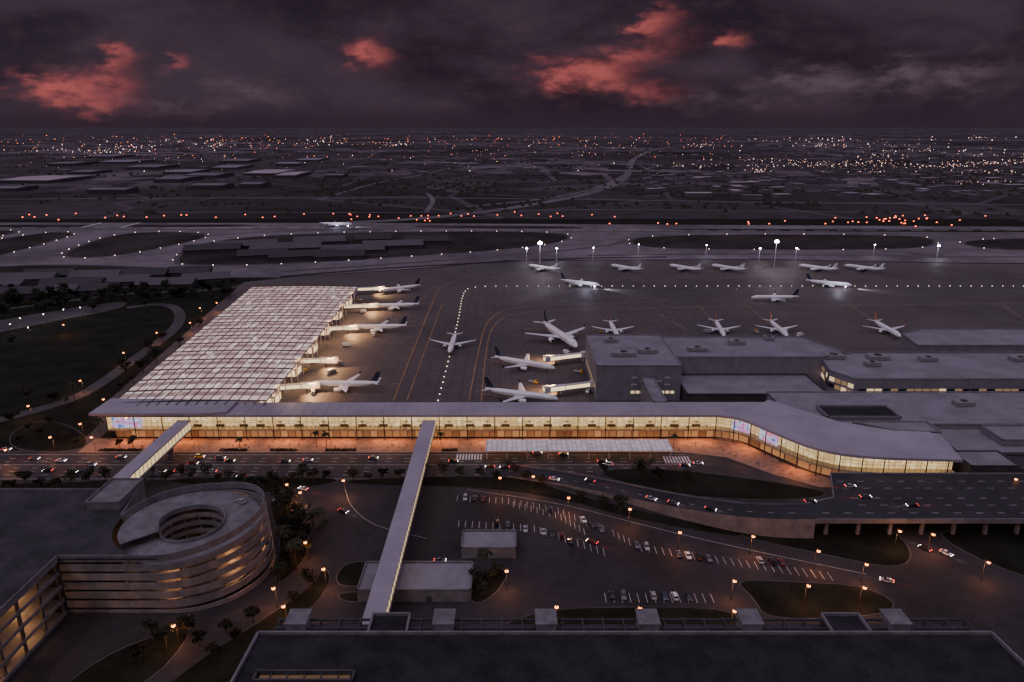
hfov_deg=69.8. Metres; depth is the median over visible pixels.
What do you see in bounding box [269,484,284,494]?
tree
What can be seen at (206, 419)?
window
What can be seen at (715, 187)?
town building
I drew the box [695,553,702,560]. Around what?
car
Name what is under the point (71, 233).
shoulder
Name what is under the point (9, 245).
infield
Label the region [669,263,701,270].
airliner
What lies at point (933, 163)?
town building
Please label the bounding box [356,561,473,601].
service building
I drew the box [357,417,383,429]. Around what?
window
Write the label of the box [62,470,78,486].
tree
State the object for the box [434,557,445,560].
car
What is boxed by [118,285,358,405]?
pier concourse
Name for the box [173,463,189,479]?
tree
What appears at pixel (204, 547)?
spiral ramp
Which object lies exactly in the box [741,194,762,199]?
town building
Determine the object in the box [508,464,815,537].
ramp road
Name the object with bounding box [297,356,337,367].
jet bridge
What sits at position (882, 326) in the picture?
airliner
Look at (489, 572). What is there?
tree
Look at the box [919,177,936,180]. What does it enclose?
town building
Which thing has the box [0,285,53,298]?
hangar
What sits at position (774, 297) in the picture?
airliner
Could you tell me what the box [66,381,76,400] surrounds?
palm tree
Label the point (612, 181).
highway
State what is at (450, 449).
hedge
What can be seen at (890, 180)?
town building
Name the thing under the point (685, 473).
tree
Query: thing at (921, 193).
town building
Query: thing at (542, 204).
woodland
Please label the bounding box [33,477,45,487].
tree
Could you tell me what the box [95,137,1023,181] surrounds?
city lights
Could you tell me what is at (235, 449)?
hedge
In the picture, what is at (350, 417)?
window
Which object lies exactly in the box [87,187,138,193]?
warehouse
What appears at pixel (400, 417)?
window
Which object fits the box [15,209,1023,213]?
rural road
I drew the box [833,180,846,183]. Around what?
town building
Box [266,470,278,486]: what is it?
tree
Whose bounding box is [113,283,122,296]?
tree
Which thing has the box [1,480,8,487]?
tree
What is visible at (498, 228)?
shoulder
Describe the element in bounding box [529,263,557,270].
airliner
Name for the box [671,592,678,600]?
car
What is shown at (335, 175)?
warehouse
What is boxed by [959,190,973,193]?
town building
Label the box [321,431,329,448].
palm tree
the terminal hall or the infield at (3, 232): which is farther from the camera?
the infield at (3, 232)
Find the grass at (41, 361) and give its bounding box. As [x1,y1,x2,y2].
[0,219,1023,450]
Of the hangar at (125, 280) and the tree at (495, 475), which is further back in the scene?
the hangar at (125, 280)
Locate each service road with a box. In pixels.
[0,303,185,421]
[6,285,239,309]
[59,295,227,453]
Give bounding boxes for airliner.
[312,371,380,392]
[319,218,352,226]
[357,316,406,332]
[377,296,418,309]
[379,278,419,293]
[430,330,474,353]
[482,377,557,401]
[491,346,554,371]
[523,309,585,349]
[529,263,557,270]
[561,273,599,287]
[591,313,634,333]
[611,263,641,270]
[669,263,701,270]
[699,312,740,335]
[711,263,745,270]
[751,289,798,301]
[754,311,797,335]
[799,263,837,270]
[806,273,851,287]
[844,263,884,270]
[861,312,904,337]
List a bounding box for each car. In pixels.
[29,456,39,459]
[42,467,53,471]
[55,458,66,461]
[85,462,96,465]
[188,460,197,464]
[194,454,204,457]
[215,455,225,459]
[224,458,234,461]
[236,498,245,503]
[280,458,289,462]
[298,486,307,490]
[303,457,312,461]
[303,502,309,508]
[338,508,348,513]
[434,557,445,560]
[448,458,457,462]
[463,493,467,500]
[485,464,494,467]
[523,525,527,531]
[541,528,545,534]
[549,476,559,480]
[559,532,563,538]
[568,538,573,544]
[580,516,586,522]
[585,478,594,482]
[586,539,597,544]
[588,521,595,527]
[597,524,604,532]
[608,591,615,599]
[620,589,626,599]
[633,541,639,548]
[644,542,649,550]
[646,495,656,500]
[650,591,656,599]
[661,591,668,600]
[667,499,678,504]
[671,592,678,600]
[675,550,681,557]
[684,551,691,558]
[685,592,692,600]
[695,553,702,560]
[705,506,715,511]
[705,554,712,561]
[756,556,764,563]
[767,558,775,564]
[777,558,785,565]
[804,498,815,502]
[844,483,855,487]
[859,494,871,498]
[880,577,893,583]
[906,502,918,506]
[918,544,931,551]
[939,549,953,556]
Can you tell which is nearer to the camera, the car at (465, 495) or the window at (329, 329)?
the car at (465, 495)
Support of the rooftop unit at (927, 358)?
on the office building at (959, 371)
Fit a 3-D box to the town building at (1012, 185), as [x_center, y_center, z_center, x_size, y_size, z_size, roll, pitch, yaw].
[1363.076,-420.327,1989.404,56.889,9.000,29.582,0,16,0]
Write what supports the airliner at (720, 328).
on the apron
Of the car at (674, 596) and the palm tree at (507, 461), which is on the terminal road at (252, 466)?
the palm tree at (507, 461)
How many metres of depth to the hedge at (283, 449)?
376.00 m
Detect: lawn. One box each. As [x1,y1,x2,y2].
[0,478,145,487]
[10,421,85,450]
[70,628,188,681]
[169,477,336,492]
[172,570,328,681]
[271,502,307,581]
[337,562,364,585]
[339,592,357,600]
[349,476,740,535]
[471,570,505,601]
[509,607,735,623]
[604,469,823,498]
[732,525,909,564]
[741,580,892,617]
[942,525,1023,574]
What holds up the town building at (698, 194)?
on the ground at (286, 142)
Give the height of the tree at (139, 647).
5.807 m
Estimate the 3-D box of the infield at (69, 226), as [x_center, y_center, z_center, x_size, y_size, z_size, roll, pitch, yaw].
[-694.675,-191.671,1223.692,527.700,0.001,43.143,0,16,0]
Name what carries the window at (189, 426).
in the footbridge at (148, 458)
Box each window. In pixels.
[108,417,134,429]
[130,423,190,477]
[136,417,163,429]
[192,419,217,429]
[219,417,244,429]
[246,417,272,429]
[267,392,280,401]
[274,417,300,429]
[287,365,300,376]
[302,420,327,429]
[306,343,317,352]
[321,326,330,334]
[329,417,355,429]
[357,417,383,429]
[385,417,410,429]
[387,430,433,611]
[440,417,466,429]
[523,421,549,429]
[578,417,604,429]
[586,359,594,388]
[606,424,632,429]
[634,418,659,429]
[661,417,687,429]
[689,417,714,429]
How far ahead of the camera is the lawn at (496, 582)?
265.40 m
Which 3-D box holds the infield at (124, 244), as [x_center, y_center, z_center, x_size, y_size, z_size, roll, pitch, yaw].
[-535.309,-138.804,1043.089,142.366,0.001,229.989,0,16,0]
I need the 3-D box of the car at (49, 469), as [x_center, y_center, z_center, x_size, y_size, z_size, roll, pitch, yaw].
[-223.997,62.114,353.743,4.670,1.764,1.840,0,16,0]
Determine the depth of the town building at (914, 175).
2411.72 m
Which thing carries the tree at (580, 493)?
on the lawn at (519, 485)
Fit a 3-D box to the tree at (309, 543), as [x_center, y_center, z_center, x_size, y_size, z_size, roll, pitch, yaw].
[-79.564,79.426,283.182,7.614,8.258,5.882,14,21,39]
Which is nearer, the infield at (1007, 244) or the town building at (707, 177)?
the infield at (1007, 244)
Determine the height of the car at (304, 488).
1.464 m
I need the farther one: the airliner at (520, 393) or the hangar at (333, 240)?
the hangar at (333, 240)
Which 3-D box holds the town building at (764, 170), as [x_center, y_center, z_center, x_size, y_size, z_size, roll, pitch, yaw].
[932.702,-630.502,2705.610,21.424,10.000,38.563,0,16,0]
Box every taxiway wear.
[0,228,466,260]
[280,240,627,271]
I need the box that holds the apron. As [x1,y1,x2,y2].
[112,260,1023,401]
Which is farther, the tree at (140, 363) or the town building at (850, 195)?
the town building at (850, 195)
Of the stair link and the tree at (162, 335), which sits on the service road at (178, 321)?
the tree at (162, 335)
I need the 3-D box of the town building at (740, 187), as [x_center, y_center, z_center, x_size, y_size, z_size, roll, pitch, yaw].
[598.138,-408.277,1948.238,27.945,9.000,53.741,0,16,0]
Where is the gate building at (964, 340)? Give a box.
[899,328,1023,351]
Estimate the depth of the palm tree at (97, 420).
395.72 m
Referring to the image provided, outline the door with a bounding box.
[426,596,431,601]
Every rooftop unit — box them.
[604,337,616,342]
[612,350,635,356]
[637,347,657,353]
[687,346,707,351]
[728,339,744,344]
[763,335,774,340]
[822,352,845,359]
[863,360,881,366]
[865,353,889,360]
[917,355,938,361]
[951,399,975,406]
[1007,355,1023,361]
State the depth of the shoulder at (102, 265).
877.73 m
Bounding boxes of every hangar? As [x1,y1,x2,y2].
[0,272,59,283]
[0,278,28,285]
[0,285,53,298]
[23,268,75,276]
[36,284,79,297]
[38,277,105,284]
[67,269,121,276]
[76,282,122,295]
[88,274,152,285]
[119,268,168,276]
[134,277,197,289]
[167,265,212,276]
[181,271,230,283]
[182,243,241,254]
[214,239,277,248]
[236,247,287,259]
[249,241,321,249]
[268,249,335,261]
[293,235,345,244]
[314,249,364,260]
[321,243,384,253]
[355,233,391,242]
[362,239,423,249]
[404,235,448,244]
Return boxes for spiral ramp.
[57,482,275,612]
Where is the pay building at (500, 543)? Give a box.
[461,529,516,557]
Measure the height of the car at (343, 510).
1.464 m
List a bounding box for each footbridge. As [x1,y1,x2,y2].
[113,420,191,477]
[362,420,435,623]
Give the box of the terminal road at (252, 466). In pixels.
[0,455,831,501]
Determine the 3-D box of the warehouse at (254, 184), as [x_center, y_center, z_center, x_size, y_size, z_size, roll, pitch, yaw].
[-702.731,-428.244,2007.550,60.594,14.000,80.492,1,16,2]
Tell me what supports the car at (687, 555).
on the landside pavement at (546, 572)
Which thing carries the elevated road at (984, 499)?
on the grass at (41, 361)
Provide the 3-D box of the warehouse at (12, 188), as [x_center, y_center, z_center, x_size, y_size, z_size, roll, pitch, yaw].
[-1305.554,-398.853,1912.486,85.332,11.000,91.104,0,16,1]
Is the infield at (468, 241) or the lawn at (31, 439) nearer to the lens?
the lawn at (31, 439)
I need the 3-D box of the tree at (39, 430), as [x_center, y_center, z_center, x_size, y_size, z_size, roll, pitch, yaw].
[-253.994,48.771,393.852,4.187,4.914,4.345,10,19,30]
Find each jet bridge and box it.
[276,380,319,393]
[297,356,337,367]
[331,324,358,333]
[341,303,378,311]
[355,286,384,293]
[542,380,593,395]
[543,351,585,364]
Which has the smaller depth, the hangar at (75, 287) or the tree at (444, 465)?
the tree at (444, 465)
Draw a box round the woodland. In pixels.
[0,138,1023,215]
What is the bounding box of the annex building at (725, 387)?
[680,374,825,401]
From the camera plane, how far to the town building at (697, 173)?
2531.51 m
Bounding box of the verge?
[280,256,665,276]
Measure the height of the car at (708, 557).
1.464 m
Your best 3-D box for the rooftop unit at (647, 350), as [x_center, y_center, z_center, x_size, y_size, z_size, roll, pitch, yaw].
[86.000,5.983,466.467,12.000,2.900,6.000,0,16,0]
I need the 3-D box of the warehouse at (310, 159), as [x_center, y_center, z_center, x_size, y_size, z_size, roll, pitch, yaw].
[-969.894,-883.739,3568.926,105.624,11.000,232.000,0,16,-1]
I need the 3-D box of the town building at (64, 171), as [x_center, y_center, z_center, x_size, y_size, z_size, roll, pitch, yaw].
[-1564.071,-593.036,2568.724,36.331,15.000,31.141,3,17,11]
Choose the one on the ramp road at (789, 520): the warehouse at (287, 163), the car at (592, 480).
the car at (592, 480)
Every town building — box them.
[58,169,72,173]
[351,166,365,168]
[416,171,427,173]
[559,167,568,169]
[645,188,663,191]
[651,175,663,178]
[665,174,675,177]
[684,192,712,196]
[686,175,692,180]
[687,170,700,172]
[689,177,703,180]
[690,172,701,174]
[695,176,712,179]
[711,186,720,189]
[727,181,750,184]
[728,189,742,193]
[729,185,745,189]
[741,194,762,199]
[748,181,759,184]
[758,180,770,183]
[760,168,768,171]
[769,186,785,190]
[771,162,781,165]
[771,179,782,184]
[771,193,791,197]
[786,175,796,178]
[793,183,803,189]
[821,172,832,174]
[826,190,838,194]
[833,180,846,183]
[840,168,847,172]
[840,192,860,199]
[842,186,854,191]
[847,175,856,177]
[850,169,862,172]
[858,183,870,189]
[860,173,872,177]
[861,193,870,198]
[861,193,882,198]
[878,175,885,179]
[884,179,899,182]
[897,167,907,169]
[899,183,916,186]
[901,172,909,177]
[910,174,921,176]
[913,190,928,197]
[915,188,930,192]
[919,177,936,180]
[927,162,938,165]
[928,186,939,192]
[931,166,941,168]
[943,172,955,174]
[946,190,958,194]
[948,185,962,189]
[951,191,961,197]
[954,169,961,172]
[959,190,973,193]
[962,170,979,172]
[966,194,980,199]
[978,182,1000,186]
[979,190,994,197]
[984,177,1002,180]
[1001,179,1017,181]
[1001,184,1023,187]
[1003,173,1011,177]
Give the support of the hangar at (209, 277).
on the grass at (41, 361)
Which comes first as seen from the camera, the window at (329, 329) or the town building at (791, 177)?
the window at (329, 329)
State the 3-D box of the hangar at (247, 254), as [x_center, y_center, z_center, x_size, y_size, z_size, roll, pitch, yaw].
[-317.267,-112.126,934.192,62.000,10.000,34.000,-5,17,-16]
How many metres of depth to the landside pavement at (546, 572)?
275.15 m
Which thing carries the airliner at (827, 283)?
on the apron
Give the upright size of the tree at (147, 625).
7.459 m
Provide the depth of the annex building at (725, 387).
444.22 m
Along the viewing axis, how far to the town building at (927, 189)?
1846.42 m
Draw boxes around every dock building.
[952,450,1020,472]
[1001,454,1023,472]
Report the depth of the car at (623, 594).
258.74 m
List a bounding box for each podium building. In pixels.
[766,391,1023,426]
[852,421,941,433]
[936,427,1023,455]
[980,425,1023,445]
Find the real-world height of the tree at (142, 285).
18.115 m
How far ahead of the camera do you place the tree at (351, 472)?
342.64 m
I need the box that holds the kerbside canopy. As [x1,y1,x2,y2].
[485,439,672,458]
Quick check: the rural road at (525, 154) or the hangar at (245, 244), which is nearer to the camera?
the hangar at (245, 244)
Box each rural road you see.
[0,145,991,175]
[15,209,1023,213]
[318,160,476,199]
[424,193,434,211]
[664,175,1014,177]
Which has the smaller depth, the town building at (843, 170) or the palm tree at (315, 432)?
the palm tree at (315, 432)
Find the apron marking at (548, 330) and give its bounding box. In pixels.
[377,274,1022,400]
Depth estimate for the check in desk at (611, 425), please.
392.62 m
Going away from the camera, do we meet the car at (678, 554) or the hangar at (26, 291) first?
the car at (678, 554)
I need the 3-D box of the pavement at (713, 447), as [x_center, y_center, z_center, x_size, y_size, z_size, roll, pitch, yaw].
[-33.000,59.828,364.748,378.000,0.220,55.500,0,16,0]
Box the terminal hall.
[88,398,962,475]
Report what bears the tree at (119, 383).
on the grass at (41, 361)
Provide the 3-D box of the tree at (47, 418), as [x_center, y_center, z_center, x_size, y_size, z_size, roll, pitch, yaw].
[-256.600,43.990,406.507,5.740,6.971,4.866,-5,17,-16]
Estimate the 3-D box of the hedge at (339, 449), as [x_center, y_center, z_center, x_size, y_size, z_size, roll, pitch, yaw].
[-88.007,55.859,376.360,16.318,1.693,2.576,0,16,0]
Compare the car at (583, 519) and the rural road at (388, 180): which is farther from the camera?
the rural road at (388, 180)
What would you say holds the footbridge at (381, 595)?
on the grass at (41, 361)
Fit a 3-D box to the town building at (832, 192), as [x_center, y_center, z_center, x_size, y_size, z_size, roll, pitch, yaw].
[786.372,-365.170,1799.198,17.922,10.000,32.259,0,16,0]
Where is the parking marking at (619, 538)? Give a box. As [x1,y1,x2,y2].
[345,490,863,602]
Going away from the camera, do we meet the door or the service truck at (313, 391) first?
the door
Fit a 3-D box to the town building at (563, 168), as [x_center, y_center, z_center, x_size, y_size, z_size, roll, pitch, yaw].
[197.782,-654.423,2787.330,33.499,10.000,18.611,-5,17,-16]
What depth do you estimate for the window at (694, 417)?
388.72 m
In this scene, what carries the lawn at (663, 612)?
on the kerb at (618, 607)
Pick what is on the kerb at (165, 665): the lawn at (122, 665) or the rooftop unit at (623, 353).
the lawn at (122, 665)
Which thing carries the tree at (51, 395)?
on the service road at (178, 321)
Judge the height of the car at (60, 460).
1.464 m
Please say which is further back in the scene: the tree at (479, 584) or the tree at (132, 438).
the tree at (132, 438)
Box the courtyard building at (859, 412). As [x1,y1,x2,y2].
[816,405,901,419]
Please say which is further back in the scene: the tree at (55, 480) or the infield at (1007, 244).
the infield at (1007, 244)
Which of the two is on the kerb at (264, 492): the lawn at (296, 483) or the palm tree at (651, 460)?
the lawn at (296, 483)
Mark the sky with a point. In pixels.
(64, 63)
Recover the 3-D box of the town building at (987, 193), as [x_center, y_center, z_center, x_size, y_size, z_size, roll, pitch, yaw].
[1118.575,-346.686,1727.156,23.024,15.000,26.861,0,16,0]
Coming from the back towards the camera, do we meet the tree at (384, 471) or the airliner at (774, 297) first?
the airliner at (774, 297)
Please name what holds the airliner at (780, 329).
on the apron
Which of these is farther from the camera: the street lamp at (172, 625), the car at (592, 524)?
the car at (592, 524)
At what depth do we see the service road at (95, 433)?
397.79 m
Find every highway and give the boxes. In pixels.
[320,140,824,224]
[466,176,624,206]
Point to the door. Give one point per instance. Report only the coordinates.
(428, 598)
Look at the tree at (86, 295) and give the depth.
685.04 m
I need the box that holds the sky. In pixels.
[0,0,1023,126]
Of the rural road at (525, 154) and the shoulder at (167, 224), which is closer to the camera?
the shoulder at (167, 224)
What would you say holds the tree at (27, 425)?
on the lawn at (31, 439)
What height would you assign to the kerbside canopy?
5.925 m
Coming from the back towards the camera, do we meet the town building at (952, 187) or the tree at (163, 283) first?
the town building at (952, 187)
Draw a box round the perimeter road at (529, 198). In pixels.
[54,197,1023,204]
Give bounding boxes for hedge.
[98,448,142,451]
[219,448,247,451]
[270,448,297,451]
[324,448,355,451]
[442,448,457,451]
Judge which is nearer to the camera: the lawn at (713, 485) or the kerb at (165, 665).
the kerb at (165, 665)
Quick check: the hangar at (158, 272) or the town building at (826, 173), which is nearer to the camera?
the hangar at (158, 272)
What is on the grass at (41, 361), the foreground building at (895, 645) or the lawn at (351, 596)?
the foreground building at (895, 645)
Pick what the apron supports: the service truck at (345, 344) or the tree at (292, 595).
the service truck at (345, 344)
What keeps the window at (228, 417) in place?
in the terminal hall
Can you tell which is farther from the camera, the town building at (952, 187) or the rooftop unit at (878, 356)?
the town building at (952, 187)
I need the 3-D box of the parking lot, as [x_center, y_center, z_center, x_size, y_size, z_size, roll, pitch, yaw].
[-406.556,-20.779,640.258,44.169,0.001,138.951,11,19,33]
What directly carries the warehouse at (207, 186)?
on the ground at (286, 142)
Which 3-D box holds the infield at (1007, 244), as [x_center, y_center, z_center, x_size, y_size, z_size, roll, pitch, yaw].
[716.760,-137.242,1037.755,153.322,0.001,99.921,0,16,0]
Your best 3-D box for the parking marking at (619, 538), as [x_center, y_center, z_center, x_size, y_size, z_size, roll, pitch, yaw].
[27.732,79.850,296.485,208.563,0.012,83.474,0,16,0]
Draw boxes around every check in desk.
[256,421,264,426]
[276,421,284,426]
[319,421,327,426]
[501,421,509,426]
[607,421,615,426]
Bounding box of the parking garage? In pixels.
[0,478,156,681]
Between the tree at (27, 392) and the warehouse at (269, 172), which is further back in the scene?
the warehouse at (269, 172)
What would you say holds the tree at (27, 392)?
on the grass at (41, 361)
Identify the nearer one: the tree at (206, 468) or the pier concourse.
the tree at (206, 468)
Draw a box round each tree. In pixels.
[0,303,10,317]
[1,409,19,425]
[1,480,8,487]
[2,293,12,303]
[4,288,20,299]
[7,334,15,345]
[7,479,16,487]
[9,295,20,310]
[13,434,23,442]
[14,470,32,486]
[19,388,31,399]
[23,299,34,309]
[23,422,33,430]
[31,288,39,295]
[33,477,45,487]
[34,290,48,300]
[34,427,42,434]
[41,299,49,311]
[44,414,54,425]
[45,285,54,299]
[46,392,57,402]
[49,289,61,297]
[49,477,61,487]
[52,294,67,309]
[54,301,62,310]
[55,283,68,293]
[61,395,68,407]
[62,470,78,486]
[63,296,71,306]
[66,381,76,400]
[67,289,75,296]
[71,438,79,445]
[79,467,95,485]
[82,292,91,302]
[88,303,96,310]
[91,417,103,432]
[96,287,107,300]
[97,465,111,481]
[107,282,118,299]
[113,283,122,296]
[114,380,124,389]
[115,439,122,446]
[117,359,131,377]
[127,373,136,382]
[127,435,136,446]
[130,642,148,659]
[134,358,148,372]
[137,281,149,298]
[137,290,145,296]
[140,299,147,306]
[141,619,158,639]
[143,288,152,299]
[144,340,153,349]
[147,345,162,362]
[150,287,161,299]
[150,622,176,649]
[159,333,166,340]
[160,471,170,481]
[161,278,172,293]
[168,289,178,300]
[173,336,183,345]
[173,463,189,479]
[175,614,195,635]
[176,285,187,295]
[187,467,195,480]
[191,630,207,645]
[196,280,206,291]
[196,318,203,323]
[197,463,211,480]
[203,639,219,655]
[214,279,222,291]
[214,473,221,481]
[217,616,233,632]
[224,286,233,298]
[224,469,233,481]
[228,627,242,642]
[233,473,246,480]
[234,436,243,446]
[242,603,259,622]
[246,476,258,484]
[258,475,268,490]
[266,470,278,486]
[268,561,287,581]
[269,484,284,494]
[270,493,291,517]
[273,524,293,556]
[277,476,286,484]
[277,559,288,576]
[278,549,293,562]
[280,488,297,509]
[281,543,300,563]
[282,518,296,539]
[285,536,304,569]
[285,590,299,602]
[288,472,296,480]
[288,508,310,522]
[291,502,301,508]
[291,530,307,549]
[293,522,310,534]
[296,463,307,480]
[299,536,313,555]
[300,567,316,592]
[305,467,319,480]
[306,507,319,525]
[310,506,324,529]
[311,430,318,446]
[316,515,330,540]
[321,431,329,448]
[321,470,331,480]
[346,467,358,480]
[363,472,372,477]
[377,467,388,479]
[394,468,404,475]
[425,462,430,480]
[437,432,444,444]
[437,460,448,479]
[455,465,465,477]
[468,568,483,585]
[474,465,485,475]
[474,578,488,595]
[476,548,493,577]
[483,568,495,580]
[491,470,501,480]
[491,562,502,573]
[502,459,511,476]
[510,462,519,479]
[521,470,531,480]
[536,474,546,484]
[575,490,584,500]
[597,494,609,507]
[598,462,608,476]
[613,494,628,510]
[631,456,650,479]
[647,458,655,471]
[651,467,664,480]
[681,469,696,487]
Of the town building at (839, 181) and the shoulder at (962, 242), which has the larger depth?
the town building at (839, 181)
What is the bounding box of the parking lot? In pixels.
[0,302,126,331]
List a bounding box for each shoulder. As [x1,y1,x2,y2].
[0,230,19,235]
[0,232,73,255]
[0,265,167,287]
[62,232,208,257]
[85,224,257,227]
[173,231,571,264]
[413,225,583,228]
[628,234,938,249]
[670,229,958,231]
[960,238,1023,249]
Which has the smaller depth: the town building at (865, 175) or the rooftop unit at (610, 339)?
the rooftop unit at (610, 339)
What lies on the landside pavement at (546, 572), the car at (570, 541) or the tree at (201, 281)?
the car at (570, 541)
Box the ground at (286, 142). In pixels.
[0,127,1023,221]
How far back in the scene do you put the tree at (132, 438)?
378.31 m
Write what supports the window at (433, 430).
in the footbridge at (381, 595)
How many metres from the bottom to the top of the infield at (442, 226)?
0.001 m
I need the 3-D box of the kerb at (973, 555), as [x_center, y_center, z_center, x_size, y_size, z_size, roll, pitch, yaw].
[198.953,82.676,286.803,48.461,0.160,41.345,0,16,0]
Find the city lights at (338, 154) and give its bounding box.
[1,134,731,158]
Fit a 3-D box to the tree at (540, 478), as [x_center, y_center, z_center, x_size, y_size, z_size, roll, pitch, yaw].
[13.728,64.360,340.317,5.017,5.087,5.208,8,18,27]
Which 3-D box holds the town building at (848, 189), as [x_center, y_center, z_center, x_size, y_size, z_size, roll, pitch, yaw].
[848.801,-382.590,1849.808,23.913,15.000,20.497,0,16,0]
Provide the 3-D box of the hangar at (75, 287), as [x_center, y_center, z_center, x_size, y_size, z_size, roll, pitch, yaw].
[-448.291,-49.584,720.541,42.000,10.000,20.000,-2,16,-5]
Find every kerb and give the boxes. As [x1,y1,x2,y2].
[9,421,86,451]
[69,627,190,681]
[77,452,775,475]
[167,477,337,492]
[171,569,329,681]
[271,505,308,582]
[336,561,365,586]
[338,591,357,602]
[347,476,740,535]
[471,569,505,603]
[507,607,735,623]
[602,468,824,499]
[739,580,894,617]
[741,524,910,565]
[940,525,1023,575]
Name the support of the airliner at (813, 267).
on the apron
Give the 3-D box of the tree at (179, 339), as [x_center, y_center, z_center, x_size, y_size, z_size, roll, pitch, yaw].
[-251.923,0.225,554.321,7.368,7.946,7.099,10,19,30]
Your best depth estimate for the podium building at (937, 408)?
408.70 m
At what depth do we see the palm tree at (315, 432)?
377.26 m
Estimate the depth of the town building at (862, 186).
1919.35 m
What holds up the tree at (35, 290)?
on the grass at (41, 361)
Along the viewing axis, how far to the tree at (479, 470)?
342.84 m
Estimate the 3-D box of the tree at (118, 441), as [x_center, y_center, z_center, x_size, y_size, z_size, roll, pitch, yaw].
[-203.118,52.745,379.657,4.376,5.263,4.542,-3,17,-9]
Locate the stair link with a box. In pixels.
[640,376,667,401]
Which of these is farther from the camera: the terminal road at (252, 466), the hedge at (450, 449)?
the hedge at (450, 449)
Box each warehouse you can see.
[0,175,92,183]
[0,186,37,191]
[46,161,97,165]
[69,170,111,173]
[86,155,134,157]
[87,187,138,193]
[98,160,155,163]
[123,164,179,169]
[153,176,202,182]
[162,169,209,173]
[184,173,233,177]
[190,183,233,189]
[211,165,253,169]
[219,159,261,162]
[239,182,270,187]
[243,169,297,175]
[275,162,304,165]
[275,171,310,177]
[296,158,328,161]
[324,174,347,177]
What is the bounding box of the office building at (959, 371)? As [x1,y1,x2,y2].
[820,352,1023,390]
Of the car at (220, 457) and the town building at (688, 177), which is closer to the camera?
the car at (220, 457)
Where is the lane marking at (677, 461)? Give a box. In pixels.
[0,454,690,462]
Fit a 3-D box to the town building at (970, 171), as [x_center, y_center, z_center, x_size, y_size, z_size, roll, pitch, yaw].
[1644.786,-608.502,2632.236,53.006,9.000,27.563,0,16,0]
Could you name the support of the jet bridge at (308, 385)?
on the apron
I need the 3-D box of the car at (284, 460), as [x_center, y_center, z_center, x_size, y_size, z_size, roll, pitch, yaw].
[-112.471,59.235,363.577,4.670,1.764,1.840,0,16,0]
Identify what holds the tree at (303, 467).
on the lawn at (296, 483)
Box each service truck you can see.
[311,388,315,395]
[327,368,336,373]
[342,342,350,346]
[585,387,590,393]
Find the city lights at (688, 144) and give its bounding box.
[23,136,1023,181]
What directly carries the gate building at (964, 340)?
on the grass at (41, 361)
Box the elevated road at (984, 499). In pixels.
[804,472,1023,534]
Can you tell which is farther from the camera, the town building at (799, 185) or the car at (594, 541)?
the town building at (799, 185)
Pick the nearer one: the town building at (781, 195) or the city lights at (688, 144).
the town building at (781, 195)
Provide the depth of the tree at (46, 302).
654.25 m
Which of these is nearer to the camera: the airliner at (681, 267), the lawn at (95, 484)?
the lawn at (95, 484)
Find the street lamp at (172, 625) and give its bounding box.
[171,621,179,644]
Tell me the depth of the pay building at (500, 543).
285.78 m
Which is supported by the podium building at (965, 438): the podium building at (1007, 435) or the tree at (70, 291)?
the podium building at (1007, 435)
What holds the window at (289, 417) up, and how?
in the terminal hall
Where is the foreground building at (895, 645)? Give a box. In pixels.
[230,609,1023,681]
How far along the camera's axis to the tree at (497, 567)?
271.66 m
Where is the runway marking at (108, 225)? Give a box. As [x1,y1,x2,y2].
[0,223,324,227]
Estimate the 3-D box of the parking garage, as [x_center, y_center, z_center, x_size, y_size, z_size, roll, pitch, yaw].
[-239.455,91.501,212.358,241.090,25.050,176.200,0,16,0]
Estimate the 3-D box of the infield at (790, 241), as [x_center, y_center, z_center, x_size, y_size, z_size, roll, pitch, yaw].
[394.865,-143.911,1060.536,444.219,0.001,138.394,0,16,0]
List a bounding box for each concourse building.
[585,334,682,399]
[662,336,843,384]
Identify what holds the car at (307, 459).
on the terminal road at (252, 466)
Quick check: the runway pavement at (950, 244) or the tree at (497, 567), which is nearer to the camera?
the tree at (497, 567)
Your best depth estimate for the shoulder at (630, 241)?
1033.71 m
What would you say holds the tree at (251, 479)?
on the lawn at (296, 483)
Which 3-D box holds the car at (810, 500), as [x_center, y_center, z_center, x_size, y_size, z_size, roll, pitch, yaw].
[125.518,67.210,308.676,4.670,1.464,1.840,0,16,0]
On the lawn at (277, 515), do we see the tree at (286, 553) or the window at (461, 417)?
the tree at (286, 553)
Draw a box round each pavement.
[0,223,1023,277]
[0,451,1023,681]
[78,438,830,486]
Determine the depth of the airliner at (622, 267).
841.42 m
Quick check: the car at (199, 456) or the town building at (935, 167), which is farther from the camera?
the town building at (935, 167)
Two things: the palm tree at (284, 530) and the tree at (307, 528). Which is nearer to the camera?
the palm tree at (284, 530)
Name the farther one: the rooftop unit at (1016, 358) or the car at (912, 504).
the rooftop unit at (1016, 358)
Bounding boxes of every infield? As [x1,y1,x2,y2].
[0,224,252,227]
[0,230,14,234]
[0,232,70,254]
[0,265,151,286]
[67,232,204,256]
[179,232,566,264]
[417,225,578,227]
[633,235,933,248]
[674,229,1023,231]
[965,239,1023,249]
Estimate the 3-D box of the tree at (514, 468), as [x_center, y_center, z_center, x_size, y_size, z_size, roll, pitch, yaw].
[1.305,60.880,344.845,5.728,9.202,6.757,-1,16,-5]
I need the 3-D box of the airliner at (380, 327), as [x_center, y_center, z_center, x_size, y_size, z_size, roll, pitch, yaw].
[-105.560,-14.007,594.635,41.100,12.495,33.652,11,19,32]

